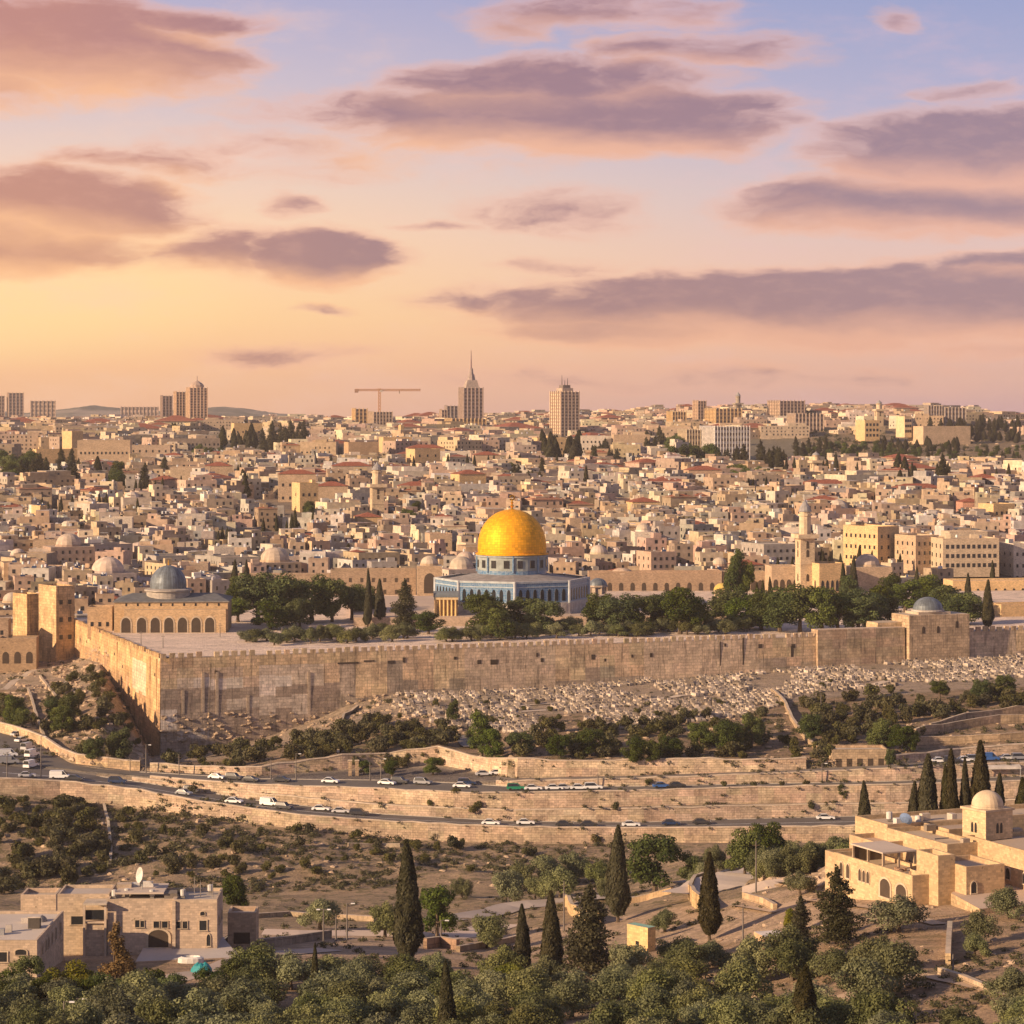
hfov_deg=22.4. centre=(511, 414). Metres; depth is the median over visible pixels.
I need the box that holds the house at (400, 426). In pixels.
[398,423,403,429]
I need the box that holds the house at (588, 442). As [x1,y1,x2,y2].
[581,434,605,454]
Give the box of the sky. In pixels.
[0,0,1023,416]
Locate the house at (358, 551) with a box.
[348,550,364,552]
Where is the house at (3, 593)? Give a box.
[0,588,26,598]
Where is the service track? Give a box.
[432,735,489,746]
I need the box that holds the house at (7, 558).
[1,554,35,560]
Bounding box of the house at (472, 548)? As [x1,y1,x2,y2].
[457,544,477,551]
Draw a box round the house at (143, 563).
[142,558,157,569]
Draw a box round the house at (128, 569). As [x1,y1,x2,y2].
[123,564,138,575]
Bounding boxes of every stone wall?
[27,687,44,735]
[39,675,55,695]
[103,803,111,866]
[257,930,331,946]
[259,911,374,921]
[337,705,358,753]
[348,843,399,847]
[423,936,459,949]
[456,935,515,951]
[565,894,600,921]
[630,887,672,903]
[688,871,703,908]
[720,846,822,871]
[742,892,776,909]
[771,688,831,760]
[914,714,1023,734]
[917,732,1023,744]
[929,705,1023,724]
[937,967,990,990]
[945,921,952,965]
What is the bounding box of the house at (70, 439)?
[62,431,82,448]
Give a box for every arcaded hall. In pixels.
[765,564,794,591]
[812,561,844,591]
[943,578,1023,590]
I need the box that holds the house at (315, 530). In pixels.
[310,528,323,536]
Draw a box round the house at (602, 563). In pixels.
[582,558,611,569]
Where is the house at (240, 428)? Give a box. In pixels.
[231,422,261,442]
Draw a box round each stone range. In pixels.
[238,573,329,592]
[330,568,415,594]
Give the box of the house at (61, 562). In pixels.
[57,560,84,565]
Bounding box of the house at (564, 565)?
[553,558,578,574]
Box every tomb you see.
[461,722,467,728]
[494,722,501,728]
[512,715,517,721]
[694,715,701,721]
[712,711,719,717]
[724,711,732,717]
[733,711,739,717]
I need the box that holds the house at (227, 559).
[210,554,259,566]
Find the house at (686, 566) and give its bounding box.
[674,563,701,569]
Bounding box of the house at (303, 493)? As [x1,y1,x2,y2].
[292,480,317,511]
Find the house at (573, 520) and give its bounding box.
[566,512,581,531]
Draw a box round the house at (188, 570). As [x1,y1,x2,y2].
[179,565,197,576]
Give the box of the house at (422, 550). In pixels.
[402,547,431,552]
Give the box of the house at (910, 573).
[903,570,926,577]
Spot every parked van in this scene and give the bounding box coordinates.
[0,748,17,756]
[0,755,18,763]
[20,741,35,749]
[23,759,38,768]
[24,748,39,756]
[49,770,69,778]
[259,796,276,806]
[985,752,999,760]
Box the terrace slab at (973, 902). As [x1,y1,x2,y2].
[951,884,1023,913]
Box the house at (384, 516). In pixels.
[381,512,399,518]
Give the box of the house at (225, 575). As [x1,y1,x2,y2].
[198,570,231,579]
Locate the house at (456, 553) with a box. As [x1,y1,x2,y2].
[450,548,476,555]
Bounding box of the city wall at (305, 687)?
[158,625,1023,754]
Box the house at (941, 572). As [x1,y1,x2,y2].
[923,566,953,582]
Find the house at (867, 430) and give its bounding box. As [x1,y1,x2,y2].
[855,420,879,440]
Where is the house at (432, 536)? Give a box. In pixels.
[425,530,451,552]
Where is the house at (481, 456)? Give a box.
[472,451,499,465]
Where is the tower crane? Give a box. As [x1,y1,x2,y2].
[355,388,418,411]
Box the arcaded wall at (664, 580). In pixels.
[587,570,721,590]
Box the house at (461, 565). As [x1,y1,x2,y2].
[442,556,476,576]
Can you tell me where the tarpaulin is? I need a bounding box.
[191,962,211,972]
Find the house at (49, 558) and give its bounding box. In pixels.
[14,552,56,564]
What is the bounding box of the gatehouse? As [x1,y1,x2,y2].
[866,597,968,661]
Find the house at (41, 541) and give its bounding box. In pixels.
[33,535,57,547]
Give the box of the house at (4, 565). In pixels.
[0,558,46,580]
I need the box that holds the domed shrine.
[434,495,589,614]
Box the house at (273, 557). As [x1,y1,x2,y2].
[260,547,300,572]
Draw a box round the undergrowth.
[0,429,1023,1022]
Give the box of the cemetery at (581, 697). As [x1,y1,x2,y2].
[390,653,1023,714]
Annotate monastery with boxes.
[825,790,1023,905]
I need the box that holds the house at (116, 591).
[100,586,121,595]
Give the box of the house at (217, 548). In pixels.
[208,543,233,554]
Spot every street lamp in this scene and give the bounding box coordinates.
[40,736,45,777]
[63,1001,73,1013]
[316,909,330,941]
[346,903,354,939]
[440,920,448,935]
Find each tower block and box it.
[0,395,4,416]
[7,392,23,417]
[30,400,55,416]
[121,406,158,415]
[160,395,172,417]
[173,391,185,416]
[186,379,207,418]
[352,408,367,423]
[368,411,392,424]
[439,409,447,417]
[444,405,457,417]
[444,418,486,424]
[458,353,483,418]
[550,378,579,435]
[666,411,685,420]
[678,429,701,447]
[692,400,706,420]
[699,426,749,459]
[705,408,741,422]
[767,400,804,416]
[787,413,823,431]
[924,405,941,415]
[942,407,965,425]
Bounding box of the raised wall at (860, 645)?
[811,626,904,666]
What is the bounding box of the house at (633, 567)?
[628,563,638,569]
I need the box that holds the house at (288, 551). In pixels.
[283,548,293,554]
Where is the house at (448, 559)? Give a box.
[443,552,475,567]
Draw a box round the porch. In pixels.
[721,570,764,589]
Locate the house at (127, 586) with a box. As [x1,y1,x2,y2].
[113,578,138,595]
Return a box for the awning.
[988,764,1020,776]
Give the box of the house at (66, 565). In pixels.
[62,562,76,568]
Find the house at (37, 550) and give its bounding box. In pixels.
[29,548,48,551]
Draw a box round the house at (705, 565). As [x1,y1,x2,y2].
[694,562,714,569]
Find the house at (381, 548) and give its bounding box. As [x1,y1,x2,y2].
[359,546,400,552]
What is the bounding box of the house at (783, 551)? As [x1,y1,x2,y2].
[742,540,794,564]
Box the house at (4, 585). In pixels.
[0,581,12,589]
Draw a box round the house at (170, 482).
[150,476,179,489]
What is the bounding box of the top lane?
[496,755,1023,779]
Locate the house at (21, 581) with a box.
[13,573,33,591]
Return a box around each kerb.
[100,776,852,821]
[147,772,1022,786]
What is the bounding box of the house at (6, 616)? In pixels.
[0,615,12,622]
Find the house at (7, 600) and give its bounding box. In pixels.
[0,592,14,607]
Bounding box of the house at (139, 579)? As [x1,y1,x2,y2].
[137,576,150,584]
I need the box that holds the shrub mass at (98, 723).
[0,664,1007,889]
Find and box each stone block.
[32,447,76,465]
[77,438,131,463]
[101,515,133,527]
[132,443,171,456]
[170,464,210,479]
[277,469,315,501]
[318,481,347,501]
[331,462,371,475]
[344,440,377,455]
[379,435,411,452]
[397,481,420,489]
[406,444,444,461]
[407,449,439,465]
[440,449,469,459]
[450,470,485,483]
[532,436,565,455]
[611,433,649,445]
[639,470,683,475]
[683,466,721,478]
[723,550,733,561]
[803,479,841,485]
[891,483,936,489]
[978,501,1014,518]
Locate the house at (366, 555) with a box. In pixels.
[343,549,399,564]
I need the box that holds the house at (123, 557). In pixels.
[95,547,130,564]
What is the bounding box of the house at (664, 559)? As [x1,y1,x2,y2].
[636,548,675,569]
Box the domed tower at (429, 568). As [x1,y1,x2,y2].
[417,556,441,595]
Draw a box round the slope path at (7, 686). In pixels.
[0,664,65,689]
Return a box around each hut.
[627,922,655,951]
[754,930,780,948]
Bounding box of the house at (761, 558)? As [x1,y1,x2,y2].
[742,552,768,570]
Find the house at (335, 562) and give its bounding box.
[333,557,343,567]
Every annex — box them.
[87,605,113,638]
[228,906,258,947]
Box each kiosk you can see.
[590,578,607,594]
[713,583,724,596]
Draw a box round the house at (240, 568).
[220,563,244,572]
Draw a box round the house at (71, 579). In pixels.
[57,577,87,583]
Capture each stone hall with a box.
[0,618,10,637]
[0,635,38,672]
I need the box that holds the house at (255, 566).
[247,559,265,572]
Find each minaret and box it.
[367,462,386,515]
[732,393,743,408]
[791,499,818,588]
[807,452,824,470]
[872,400,885,425]
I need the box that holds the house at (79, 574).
[62,567,91,581]
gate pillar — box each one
[348,760,351,775]
[355,760,358,775]
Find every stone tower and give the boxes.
[13,592,38,634]
[39,583,74,661]
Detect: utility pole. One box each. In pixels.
[332,916,339,940]
[561,885,566,930]
[739,908,746,939]
[752,843,759,892]
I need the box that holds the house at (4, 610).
[0,604,12,614]
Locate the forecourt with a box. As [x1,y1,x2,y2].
[742,875,812,892]
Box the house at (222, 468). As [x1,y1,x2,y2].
[205,462,232,475]
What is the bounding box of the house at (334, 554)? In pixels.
[326,551,342,568]
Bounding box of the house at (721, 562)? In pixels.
[712,557,727,567]
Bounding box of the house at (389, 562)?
[367,557,396,567]
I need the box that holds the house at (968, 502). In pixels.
[956,498,974,510]
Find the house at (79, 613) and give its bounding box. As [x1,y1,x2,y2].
[75,609,86,617]
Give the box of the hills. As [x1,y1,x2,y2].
[5,405,324,416]
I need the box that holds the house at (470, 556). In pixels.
[457,551,475,567]
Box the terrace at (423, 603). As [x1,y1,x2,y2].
[353,595,725,626]
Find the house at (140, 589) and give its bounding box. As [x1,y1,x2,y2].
[134,583,149,592]
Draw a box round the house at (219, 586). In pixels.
[206,577,229,594]
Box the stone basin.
[178,955,203,963]
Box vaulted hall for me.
[845,554,891,591]
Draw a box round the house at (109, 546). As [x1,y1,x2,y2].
[82,542,132,561]
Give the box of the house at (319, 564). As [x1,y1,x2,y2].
[308,554,329,572]
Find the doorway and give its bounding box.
[145,928,171,947]
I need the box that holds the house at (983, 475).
[970,474,992,477]
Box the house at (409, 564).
[397,561,419,587]
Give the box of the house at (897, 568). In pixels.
[881,559,902,575]
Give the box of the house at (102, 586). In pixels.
[100,585,113,589]
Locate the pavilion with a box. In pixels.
[433,591,458,615]
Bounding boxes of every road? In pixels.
[0,733,1023,791]
[0,763,95,775]
[0,765,854,826]
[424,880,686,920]
[662,867,752,893]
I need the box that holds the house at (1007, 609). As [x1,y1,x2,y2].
[993,602,1023,616]
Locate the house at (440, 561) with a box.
[436,558,442,565]
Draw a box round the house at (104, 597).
[95,589,113,604]
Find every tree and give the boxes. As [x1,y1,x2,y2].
[0,450,8,465]
[0,455,16,466]
[0,462,17,471]
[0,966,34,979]
[0,975,37,1002]
[0,978,24,995]
[0,994,15,1022]
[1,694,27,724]
[1,993,60,1023]
[3,972,48,999]
[7,1000,51,1023]
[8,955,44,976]
[12,708,30,726]
[13,456,34,471]
[14,459,25,475]
[23,448,38,457]
[28,459,36,471]
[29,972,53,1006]
[32,459,39,470]
[35,453,42,469]
[39,452,46,469]
[40,976,89,1005]
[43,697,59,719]
[44,982,91,1012]
[45,959,96,984]
[45,1013,82,1023]
[48,704,73,732]
[53,999,105,1023]
[55,447,66,465]
[56,462,62,469]
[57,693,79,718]
[58,497,62,511]
[64,448,76,463]
[66,456,77,473]
[70,464,80,478]
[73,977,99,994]
[83,734,105,758]
[83,976,143,1004]
[85,986,138,1021]
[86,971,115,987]
[93,456,102,470]
[98,920,132,978]
[102,1012,150,1023]
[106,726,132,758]
[107,468,117,477]
[108,472,125,487]
[111,461,124,470]
[118,957,138,979]
[118,968,163,997]
[123,984,170,1022]
[134,995,196,1023]
[138,462,151,488]
[138,967,165,981]
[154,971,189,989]
[159,456,169,469]
[161,979,191,1007]
[169,985,226,1020]
[171,1009,222,1023]
[190,973,236,995]
[191,444,202,452]
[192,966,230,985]
[201,986,223,1002]
[203,447,213,451]
[203,1008,274,1023]
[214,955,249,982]
[215,995,250,1018]
[218,975,270,1012]
[219,426,227,446]
[220,526,224,538]
[220,874,249,905]
[224,576,250,600]
[230,428,235,442]
[230,434,237,447]
[230,559,237,584]
[230,939,280,979]
[230,965,267,994]
[232,598,251,621]
[233,571,280,624]
[234,1013,269,1023]
[235,944,266,973]
[237,630,255,641]
[238,436,243,444]
[242,476,250,496]
[243,628,266,641]
[244,559,249,574]
[244,977,289,1005]
[245,433,253,447]
[247,999,287,1017]
[250,600,289,629]
[251,434,256,448]
[253,431,258,445]
[257,571,316,624]
[258,428,267,447]
[260,438,268,451]
[261,517,265,531]
[261,628,276,640]
[264,949,321,989]
[265,632,285,644]
[265,1011,312,1023]
[266,427,276,451]
[267,421,274,436]
[274,513,278,530]
[277,424,282,435]
[277,434,282,442]
[280,425,285,437]
[281,624,305,640]
[281,630,297,642]
[282,431,289,441]
[283,1001,342,1019]
[286,598,316,626]
[288,424,294,433]
[288,573,335,621]
[289,514,293,528]
[289,991,331,1013]
[292,426,299,438]
[293,508,297,527]
[294,1018,323,1023]
[295,975,327,997]
[296,898,342,929]
[297,966,365,1012]
[298,426,308,436]
[298,429,305,438]
[301,627,321,643]
[302,505,314,511]
[303,501,314,509]
[308,954,350,973]
[310,943,318,980]
[315,624,330,641]
[315,1013,356,1023]
[316,977,370,1013]
[317,577,347,621]
[318,623,337,639]
[322,993,379,1023]
[324,624,345,641]
[335,628,358,642]
[337,583,365,619]
[340,957,365,975]
[340,962,383,984]
[347,953,382,972]
[350,626,369,641]
[357,586,375,608]
[359,760,370,774]
[361,627,378,638]
[362,623,382,638]
[363,568,372,625]
[363,975,390,1001]
[363,988,410,1023]
[363,1011,413,1023]
[366,900,393,936]
[366,984,409,1001]
[373,578,386,619]
[376,622,387,636]
[376,953,428,986]
[378,624,403,641]
[382,760,399,775]
[387,969,437,993]
[389,578,419,627]
[392,838,424,958]
[393,621,413,638]
[401,1003,436,1023]
[402,625,421,638]
[403,989,437,1009]
[411,500,421,510]
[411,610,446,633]
[417,962,473,985]
[419,883,458,935]
[419,951,452,969]
[422,757,443,774]
[424,963,450,974]
[427,972,484,998]
[430,994,485,1023]
[433,990,485,1019]
[434,625,456,641]
[436,960,456,1023]
[439,1018,466,1023]
[446,699,460,720]
[447,626,463,641]
[449,875,473,897]
[452,976,494,1008]
[460,591,503,627]
[462,625,482,640]
[465,969,516,1003]
[466,710,495,755]
[470,914,509,947]
[471,1011,502,1023]
[472,623,484,636]
[473,964,496,985]
[474,600,508,635]
[475,943,528,970]
[479,728,504,756]
[480,625,497,638]
[480,1000,512,1017]
[483,607,515,639]
[488,1002,561,1023]
[491,869,526,901]
[492,961,523,1004]
[494,965,559,1008]
[504,596,543,624]
[504,621,526,638]
[506,731,536,755]
[509,859,535,885]
[509,985,558,1006]
[510,464,516,472]
[510,991,565,1023]
[513,904,531,969]
[516,463,521,472]
[518,623,538,637]
[522,599,565,633]
[524,877,546,899]
[524,954,570,985]
[529,854,562,880]
[531,621,544,635]
[534,997,565,1023]
[537,864,578,898]
[537,890,563,983]
[539,432,546,446]
[541,439,546,454]
[544,438,555,456]
[544,622,567,638]
[544,734,573,757]
[545,977,592,1018]
[550,967,603,1007]
[553,618,567,630]
[554,442,561,456]
[558,850,589,881]
[560,615,583,630]
[562,436,571,456]
[562,882,615,976]
[566,443,570,453]
[568,440,578,459]
[568,623,588,635]
[571,1019,597,1023]
[573,727,605,756]
[574,433,582,453]
[575,437,581,455]
[577,430,581,442]
[580,592,616,622]
[580,999,643,1023]
[581,620,600,635]
[583,465,588,481]
[584,858,607,883]
[586,970,637,1004]
[590,445,597,455]
[595,593,639,624]
[596,876,606,896]
[597,621,604,633]
[600,963,632,975]
[601,624,617,635]
[604,441,609,448]
[604,825,631,921]
[605,448,612,455]
[606,624,628,636]
[608,940,652,971]
[610,996,652,1017]
[613,448,619,458]
[617,620,635,635]
[620,595,660,626]
[620,734,648,762]
[624,963,654,996]
[624,981,683,1013]
[624,1015,673,1023]
[625,833,682,891]
[625,967,678,1003]
[626,622,650,636]
[636,621,655,634]
[636,1006,684,1023]
[640,589,677,629]
[643,437,650,445]
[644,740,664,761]
[646,908,677,932]
[646,959,669,971]
[652,436,658,445]
[652,618,668,631]
[653,936,708,963]
[655,425,661,435]
[655,935,694,957]
[656,430,662,441]
[657,734,684,756]
[658,587,702,633]
[659,434,667,444]
[661,616,677,631]
[661,968,693,990]
[662,955,709,981]
[663,440,669,447]
[665,446,679,453]
[668,978,712,1019]
[668,984,713,1022]
[676,619,701,634]
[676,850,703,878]
[677,443,697,457]
[677,1002,715,1023]
[686,721,709,744]
[686,861,704,881]
[688,447,702,458]
[689,623,710,634]
[691,978,721,992]
[693,596,711,621]
[694,995,753,1023]
[697,851,723,940]
[698,939,731,966]
[698,995,761,1023]
[699,443,718,458]
[702,616,714,625]
[702,844,726,871]
[705,717,743,748]
[706,588,746,618]
[706,618,725,632]
[711,956,776,1003]
[714,988,754,1000]
[716,619,737,633]
[719,614,738,630]
[722,593,755,617]
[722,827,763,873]
[723,548,745,595]
[725,934,779,979]
[733,617,751,631]
[733,994,762,1008]
[734,451,739,459]
[734,722,744,744]
[738,444,748,457]
[738,560,755,594]
[741,446,747,459]
[741,713,765,747]
[743,614,756,629]
[745,845,767,875]
[747,588,772,629]
[747,821,786,849]
[748,999,782,1023]
[751,858,769,878]
[755,439,765,459]
[757,850,785,874]
[757,994,791,1015]
[758,447,765,459]
[759,922,820,966]
[761,580,764,591]
[762,455,769,464]
[762,586,800,631]
[763,999,835,1023]
[764,852,793,876]
[765,937,816,980]
[766,847,783,851]
[766,849,800,876]
[768,451,775,467]
[768,576,771,593]
[773,445,778,462]
[774,447,784,469]
[777,583,818,631]
[778,845,803,874]
[781,839,800,847]
[781,978,836,1001]
[783,869,817,895]
[783,908,794,926]
[784,456,787,469]
[784,894,813,941]
[784,988,842,1008]
[787,964,819,1023]
[790,845,811,872]
[791,843,819,872]
[792,436,798,448]
[792,442,799,455]
[796,714,823,738]
[798,441,807,455]
[799,843,828,871]
[802,586,842,628]
[802,841,824,871]
[805,437,811,449]
[806,947,848,978]
[812,864,867,944]
[816,437,822,449]
[816,996,852,1023]
[817,592,857,627]
[821,449,826,459]
[821,551,825,560]
[821,836,848,849]
[822,441,828,450]
[824,835,843,849]
[828,442,835,448]
[830,956,898,1000]
[832,842,848,848]
[833,452,838,470]
[834,441,841,449]
[837,595,878,627]
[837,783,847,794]
[838,562,845,592]
[838,574,861,597]
[839,997,867,1021]
[841,442,848,449]
[842,986,918,1023]
[843,587,891,621]
[846,931,891,963]
[850,555,858,588]
[856,445,862,451]
[856,545,860,558]
[857,780,870,815]
[858,894,929,932]
[860,441,867,448]
[863,939,927,992]
[863,1009,908,1023]
[865,718,892,744]
[866,585,901,619]
[872,440,879,445]
[872,445,879,452]
[876,448,883,452]
[877,571,906,595]
[880,440,886,450]
[884,749,895,764]
[886,724,912,751]
[886,1019,913,1023]
[889,579,922,611]
[893,457,899,467]
[894,452,901,463]
[897,469,902,476]
[901,459,909,475]
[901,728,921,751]
[903,439,908,448]
[907,780,919,811]
[910,462,913,474]
[911,449,917,456]
[912,578,938,597]
[914,567,918,580]
[917,753,938,810]
[918,574,942,585]
[927,416,932,425]
[927,584,958,610]
[929,680,950,698]
[931,1003,984,1023]
[936,458,949,475]
[937,466,944,475]
[938,452,950,471]
[939,764,947,809]
[940,598,974,620]
[943,748,959,808]
[944,442,949,449]
[947,592,982,621]
[950,1016,984,1023]
[951,437,955,448]
[953,443,959,451]
[959,756,970,805]
[960,909,1003,940]
[963,931,991,956]
[964,573,971,593]
[969,679,991,700]
[969,739,991,804]
[970,424,974,435]
[974,419,978,432]
[974,432,979,441]
[978,421,982,433]
[978,449,982,456]
[981,579,994,629]
[982,431,987,440]
[982,965,1023,998]
[983,886,1023,918]
[985,417,991,430]
[988,995,1022,1021]
[989,560,994,577]
[990,432,995,442]
[992,427,997,438]
[993,1007,1023,1023]
[994,674,1016,694]
[994,772,1004,804]
[995,419,999,430]
[997,431,1002,440]
[997,1014,1023,1023]
[999,415,1003,428]
[1002,420,1008,431]
[1004,447,1011,453]
[1005,431,1011,440]
[1005,986,1023,998]
[1006,463,1010,473]
[1007,996,1023,1013]
[1011,429,1015,440]
[1012,421,1016,432]
[1013,433,1019,442]
[1015,777,1023,803]
[1016,419,1020,426]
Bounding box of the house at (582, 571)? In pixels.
[577,566,599,575]
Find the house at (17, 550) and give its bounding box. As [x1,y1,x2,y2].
[10,548,23,555]
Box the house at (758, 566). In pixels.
[727,560,763,570]
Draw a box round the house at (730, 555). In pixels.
[728,553,746,562]
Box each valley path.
[165,948,342,979]
[261,924,516,937]
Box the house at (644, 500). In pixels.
[626,497,659,511]
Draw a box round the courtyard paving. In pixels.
[136,937,233,960]
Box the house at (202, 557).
[195,550,229,560]
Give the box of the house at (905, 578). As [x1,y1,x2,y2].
[895,574,913,583]
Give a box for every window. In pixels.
[0,951,8,962]
[2,652,8,663]
[13,949,27,955]
[14,652,20,662]
[26,652,32,662]
[41,942,43,955]
[69,915,82,924]
[86,910,103,919]
[134,919,139,927]
[140,920,144,927]
[152,921,159,928]
[161,921,168,928]
[176,921,181,928]
[182,921,187,928]
[198,920,207,930]
[206,933,210,946]
[234,932,249,943]
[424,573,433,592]
[462,589,465,600]
[491,561,495,567]
[499,590,502,600]
[504,561,508,568]
[507,590,510,601]
[517,561,522,568]
[526,590,529,598]
[530,561,534,567]
[540,589,543,599]
[548,589,550,600]
[555,589,557,600]
[562,589,565,600]
[608,583,611,590]
[619,583,622,590]
[630,583,634,590]
[642,583,645,590]
[653,583,656,590]
[664,583,668,590]
[699,583,702,590]
[751,580,755,589]
[758,580,761,588]
[773,579,777,589]
[780,579,784,588]
[836,759,840,766]
[839,861,843,877]
[845,863,850,879]
[847,759,851,766]
[857,759,862,765]
[858,868,861,881]
[862,869,865,882]
[866,870,869,884]
[868,758,872,765]
[878,758,883,764]
[878,877,891,899]
[895,882,907,900]
[970,881,977,893]
[1005,867,1010,880]
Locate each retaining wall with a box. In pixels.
[0,722,140,770]
[0,777,854,843]
[132,776,1014,821]
[150,746,805,777]
[150,775,1019,808]
[496,761,1023,785]
[894,743,1023,763]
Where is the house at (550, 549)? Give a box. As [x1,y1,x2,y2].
[546,543,557,554]
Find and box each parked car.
[10,730,18,735]
[14,736,29,741]
[18,771,35,777]
[27,756,39,760]
[65,774,84,780]
[108,776,126,783]
[175,789,192,795]
[183,785,201,792]
[208,773,224,779]
[224,772,243,779]
[224,797,243,803]
[242,775,259,781]
[273,776,290,781]
[274,801,293,809]
[311,804,330,810]
[321,777,339,783]
[331,807,349,813]
[349,807,368,815]
[378,778,395,784]
[390,776,409,783]
[413,777,432,784]
[453,781,470,787]
[458,777,475,784]
[475,770,491,775]
[481,818,500,824]
[489,769,497,774]
[506,783,524,790]
[516,818,534,824]
[524,784,541,790]
[545,784,562,789]
[555,820,573,825]
[557,783,570,789]
[570,783,585,789]
[580,820,597,825]
[583,782,602,789]
[622,820,639,826]
[652,781,668,787]
[662,819,679,825]
[668,781,685,787]
[692,818,710,824]
[816,813,834,819]
[931,757,943,762]
[943,756,961,762]
[957,756,974,761]
[966,754,975,759]
[999,754,1013,759]
[1011,752,1023,759]
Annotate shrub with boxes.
[0,794,7,807]
[0,832,4,842]
[0,866,10,878]
[0,875,19,892]
[0,883,6,894]
[1,822,17,832]
[4,798,17,809]
[9,853,24,868]
[10,840,35,857]
[10,843,26,857]
[14,811,27,820]
[16,860,40,879]
[24,815,36,828]
[29,812,43,818]
[30,857,57,876]
[33,817,43,826]
[39,719,57,731]
[40,823,57,836]
[41,694,60,703]
[42,817,56,827]
[44,835,60,847]
[48,823,67,838]
[49,807,69,819]
[50,819,68,828]
[50,855,64,863]
[52,793,72,808]
[52,812,68,818]
[52,844,68,856]
[53,863,60,873]
[54,855,78,868]
[55,682,72,693]
[57,816,70,824]
[57,853,74,860]
[58,864,78,881]
[59,866,78,882]
[63,843,83,856]
[64,670,78,681]
[64,806,77,815]
[66,826,77,840]
[67,796,78,806]
[69,707,82,716]
[71,802,86,811]
[71,840,93,853]
[73,813,91,826]
[74,740,92,753]
[74,815,97,831]
[75,832,97,850]
[75,832,101,841]
[76,796,85,802]
[77,671,96,682]
[77,716,94,729]
[79,806,94,815]
[81,865,94,876]
[88,679,100,691]
[91,670,107,679]
[92,828,107,838]
[93,850,100,858]
[95,695,113,709]
[95,706,107,716]
[97,837,112,852]
[98,848,109,861]
[101,690,116,701]
[104,743,119,753]
[108,712,124,725]
[115,808,125,820]
[127,829,146,842]
[133,850,145,860]
[144,842,161,854]
[160,751,180,763]
[161,854,175,865]
[164,861,182,873]
[172,856,185,865]
[182,858,197,867]
[186,743,208,757]
[187,784,197,792]
[196,823,211,834]
[201,855,222,868]
[211,742,223,755]
[217,838,229,848]
[220,744,231,756]
[225,854,241,865]
[227,736,244,747]
[229,748,242,759]
[230,840,246,852]
[231,745,246,751]
[233,862,247,873]
[234,756,245,765]
[241,747,251,761]
[246,744,266,761]
[254,738,268,749]
[283,743,299,759]
[289,729,304,743]
[293,835,305,845]
[296,744,304,755]
[297,736,313,743]
[301,727,316,740]
[302,739,326,748]
[303,823,315,832]
[304,749,311,758]
[306,744,322,757]
[314,735,330,744]
[315,729,342,742]
[317,745,334,756]
[330,723,347,733]
[331,734,349,743]
[332,742,343,752]
[334,732,350,741]
[335,717,347,726]
[340,740,353,752]
[343,718,354,726]
[346,722,366,734]
[351,727,370,743]
[351,755,360,764]
[358,715,375,729]
[362,710,382,722]
[365,721,378,732]
[368,736,386,751]
[369,739,390,752]
[370,711,392,723]
[374,838,382,844]
[378,723,395,734]
[381,724,395,734]
[383,732,406,743]
[383,756,395,762]
[384,730,398,739]
[394,719,410,731]
[397,757,409,766]
[404,721,420,731]
[409,719,422,729]
[410,730,433,741]
[410,736,424,746]
[416,733,426,740]
[427,727,454,744]
[434,717,448,728]
[442,724,462,740]
[447,835,464,849]
[450,787,460,793]
[468,800,482,812]
[511,743,529,756]
[521,846,537,856]
[529,724,543,736]
[533,731,552,746]
[535,714,557,729]
[566,731,580,738]
[566,740,586,754]
[585,718,596,728]
[591,834,601,841]
[592,716,606,728]
[596,745,614,757]
[598,722,610,731]
[599,730,620,745]
[600,738,616,747]
[607,722,617,730]
[611,801,619,809]
[615,715,634,725]
[624,724,642,736]
[638,714,654,724]
[643,739,654,753]
[645,778,651,785]
[648,716,672,731]
[659,712,684,720]
[661,748,674,757]
[666,714,685,725]
[667,719,678,731]
[668,725,685,736]
[678,707,699,718]
[686,745,699,757]
[692,741,704,754]
[701,707,711,717]
[708,718,723,727]
[715,745,726,756]
[720,781,726,786]
[724,741,738,756]
[724,741,745,756]
[754,730,772,744]
[755,706,768,716]
[798,694,808,707]
[804,696,818,706]
[809,711,824,716]
[809,748,824,758]
[813,690,826,702]
[813,701,832,713]
[818,739,826,746]
[819,725,835,735]
[821,709,838,725]
[822,729,836,743]
[822,743,835,756]
[831,712,842,723]
[832,721,847,730]
[835,704,850,710]
[836,709,848,720]
[837,723,859,737]
[841,689,859,701]
[841,726,859,740]
[844,715,861,727]
[852,701,872,711]
[853,707,866,722]
[861,717,877,730]
[863,683,881,695]
[865,708,880,720]
[866,693,882,709]
[878,692,905,705]
[878,697,894,707]
[881,705,894,718]
[898,702,924,715]
[898,705,912,722]
[909,725,925,734]
[916,697,933,714]
[925,698,940,713]
[930,701,944,712]
[931,708,949,718]
[936,703,952,716]
[948,699,960,712]
[958,690,969,701]
[965,694,980,707]
[968,692,994,705]
[987,684,998,695]
[994,684,1005,695]
[999,700,1011,707]
[1000,688,1023,697]
[1007,692,1023,705]
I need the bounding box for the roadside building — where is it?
[831,745,886,766]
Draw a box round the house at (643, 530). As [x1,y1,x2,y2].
[631,523,653,545]
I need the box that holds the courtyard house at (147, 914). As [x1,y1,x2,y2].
[57,867,222,955]
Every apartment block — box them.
[895,533,938,573]
[931,533,998,576]
[999,539,1023,576]
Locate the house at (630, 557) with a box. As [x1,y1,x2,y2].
[622,550,635,565]
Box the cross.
[948,954,957,970]
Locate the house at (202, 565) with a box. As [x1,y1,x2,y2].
[189,560,209,570]
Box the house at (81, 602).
[75,593,88,612]
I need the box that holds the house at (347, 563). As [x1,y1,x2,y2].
[337,556,377,567]
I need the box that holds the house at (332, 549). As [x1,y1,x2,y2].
[326,547,347,551]

